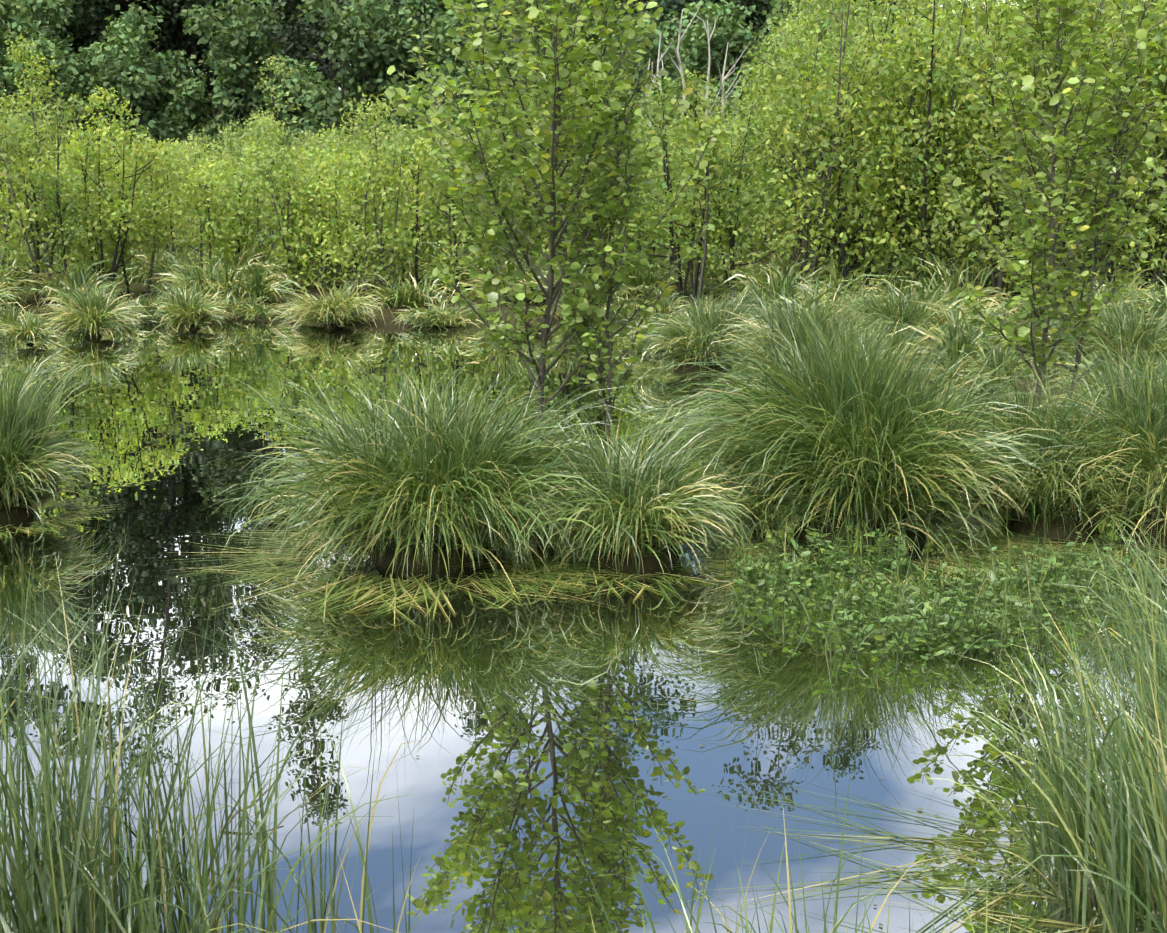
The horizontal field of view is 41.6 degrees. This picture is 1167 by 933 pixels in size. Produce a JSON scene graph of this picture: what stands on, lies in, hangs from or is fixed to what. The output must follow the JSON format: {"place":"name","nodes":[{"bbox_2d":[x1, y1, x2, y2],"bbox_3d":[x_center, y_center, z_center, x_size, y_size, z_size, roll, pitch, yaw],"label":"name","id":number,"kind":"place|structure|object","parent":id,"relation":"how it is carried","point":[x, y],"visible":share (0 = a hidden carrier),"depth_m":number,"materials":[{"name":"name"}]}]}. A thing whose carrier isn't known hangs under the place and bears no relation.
{"place":"outdoors","nodes":[
{"label":"outdoors","id":0,"kind":"place"},
{"bbox_2d":[0,317,1166,932],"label":"pond water","id":1,"kind":"structure","parent":0,"point":[496,707],"depth_m":4.85,"materials":[{"name":"liquid"}]},
{"bbox_2d":[0,342,124,543],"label":"sedge tussock","id":2,"kind":"object","parent":1,"relation":"on","point":[33,466],"visible":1,"depth_m":7.08,"materials":[{"name":"green plant"}]},
{"bbox_2d":[0,277,394,345],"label":"sedge tussocks","id":3,"kind":"object","parent":1,"relation":"on","point":[98,314],"visible":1,"depth_m":14.84,"materials":[{"name":"green plant"}]},
{"bbox_2d":[0,519,436,932],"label":"reed grass","id":4,"kind":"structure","parent":1,"relation":"in","point":[86,900],"depth_m":2.78,"materials":[{"name":"green plant"}]},
{"bbox_2d":[220,777,280,832],"bbox_3d":[-0.838,0.855,3.865,0.048,0.129,0.262,8,14,33],"label":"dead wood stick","id":5,"kind":"object","parent":1,"relation":"on","point":[257,800],"visible":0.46,"depth_m":3.87,"materials":[{"name":"grey wood"}]},
{"bbox_2d":[161,343,791,630],"bbox_3d":[-0.422,-0.063,6.435,2.778,0.865,2.235,0,11,-1],"label":"sedge tussock","id":6,"kind":"object","parent":1,"relation":"on","point":[475,484],"visible":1,"depth_m":6.20,"materials":[{"name":"green plant"}]},
{"bbox_2d":[2,341,1108,926],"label":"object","id":7,"kind":"object","parent":1,"relation":"on","point":[574,695],"visible":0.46,"depth_m":5.05,"materials":[{"name":"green plant"}]},
{"bbox_2d":[0,279,1145,424],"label":"bank","id":8,"kind":"structure","parent":1,"relation":"on","point":[449,316],"depth_m":15.47,"materials":[{"name":"green plant"}]},
{"bbox_2d":[0,319,1166,568],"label":"sedge tussock pedestals","id":9,"kind":"object","parent":1,"relation":"on","point":[1054,527],"visible":0.12,"depth_m":6.62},
{"bbox_2d":[578,754,1084,932],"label":"reed grass","id":10,"kind":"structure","parent":1,"relation":"in","point":[746,927],"depth_m":2.78,"materials":[{"name":"green plant"}]},
{"bbox_2d":[605,285,1166,604],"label":"sedge tussock","id":11,"kind":"object","parent":1,"relation":"on","point":[831,438],"visible":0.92,"depth_m":6.53,"materials":[{"name":"green plant"}]},
{"bbox_2d":[611,263,1166,400],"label":"sedge tussocks","id":12,"kind":"object","parent":1,"relation":"on","point":[671,335],"visible":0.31,"depth_m":11.45,"materials":[{"name":"green plant"}]},
{"bbox_2d":[685,502,1166,932],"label":"sedge sheaf","id":13,"kind":"object","parent":1,"relation":"in","point":[1123,840],"visible":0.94,"depth_m":3.41,"materials":[{"name":"green plant"}]},
{"bbox_2d":[704,485,1166,664],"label":"aquatic plants","id":14,"kind":"object","parent":1,"relation":"on","point":[957,625],"visible":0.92,"depth_m":5.67,"materials":[{"name":"green plant"}]},
{"bbox_2d":[0,205,1166,542],"bbox_3d":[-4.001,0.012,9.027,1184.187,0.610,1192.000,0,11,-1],"label":"terrain","id":15,"kind":"structure","parent":0,"point":[388,317],"depth_m":16.47,"materials":[{"name":"green plant"}]},
{"bbox_2d":[0,23,908,278],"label":"young tree","id":16,"kind":"object","parent":15,"relation":"on","point":[121,112],"depth_m":19.10,"materials":[{"name":"green plant"}]},
{"bbox_2d":[0,0,961,202],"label":"background trees","id":17,"kind":"object","parent":15,"relation":"on","point":[129,73],"depth_m":50.24,"materials":[{"name":"green plant"}]},
{"bbox_2d":[0,0,987,132],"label":"dark woodland background","id":18,"kind":"structure","parent":15,"relation":"on","point":[301,32],"depth_m":60.45},
{"bbox_2d":[384,0,727,459],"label":"alder tree","id":19,"kind":"object","parent":15,"relation":"on","point":[478,224],"depth_m":6.58,"materials":[{"name":"green plant"}]},
{"bbox_2d":[0,0,1166,304],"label":"thicket","id":20,"kind":"object","parent":15,"relation":"on","point":[306,170],"depth_m":16.58,"materials":[{"name":"green plant"}]},
{"bbox_2d":[635,2,749,141],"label":"dead tree","id":21,"kind":"object","parent":15,"relation":"on","point":[723,78],"visible":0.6,"depth_m":45.53,"materials":[{"name":"grey wood"}]},
{"bbox_2d":[935,0,1166,414],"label":"alder tree","id":22,"kind":"object","parent":15,"relation":"on","point":[1133,70],"depth_m":7.26,"materials":[{"name":"green plant"}]},
{"bbox_2d":[191,0,1094,130],"label":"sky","id":23,"kind":"structure","parent":0,"point":[339,88],"materials":[{"name":"white"}]}
]}

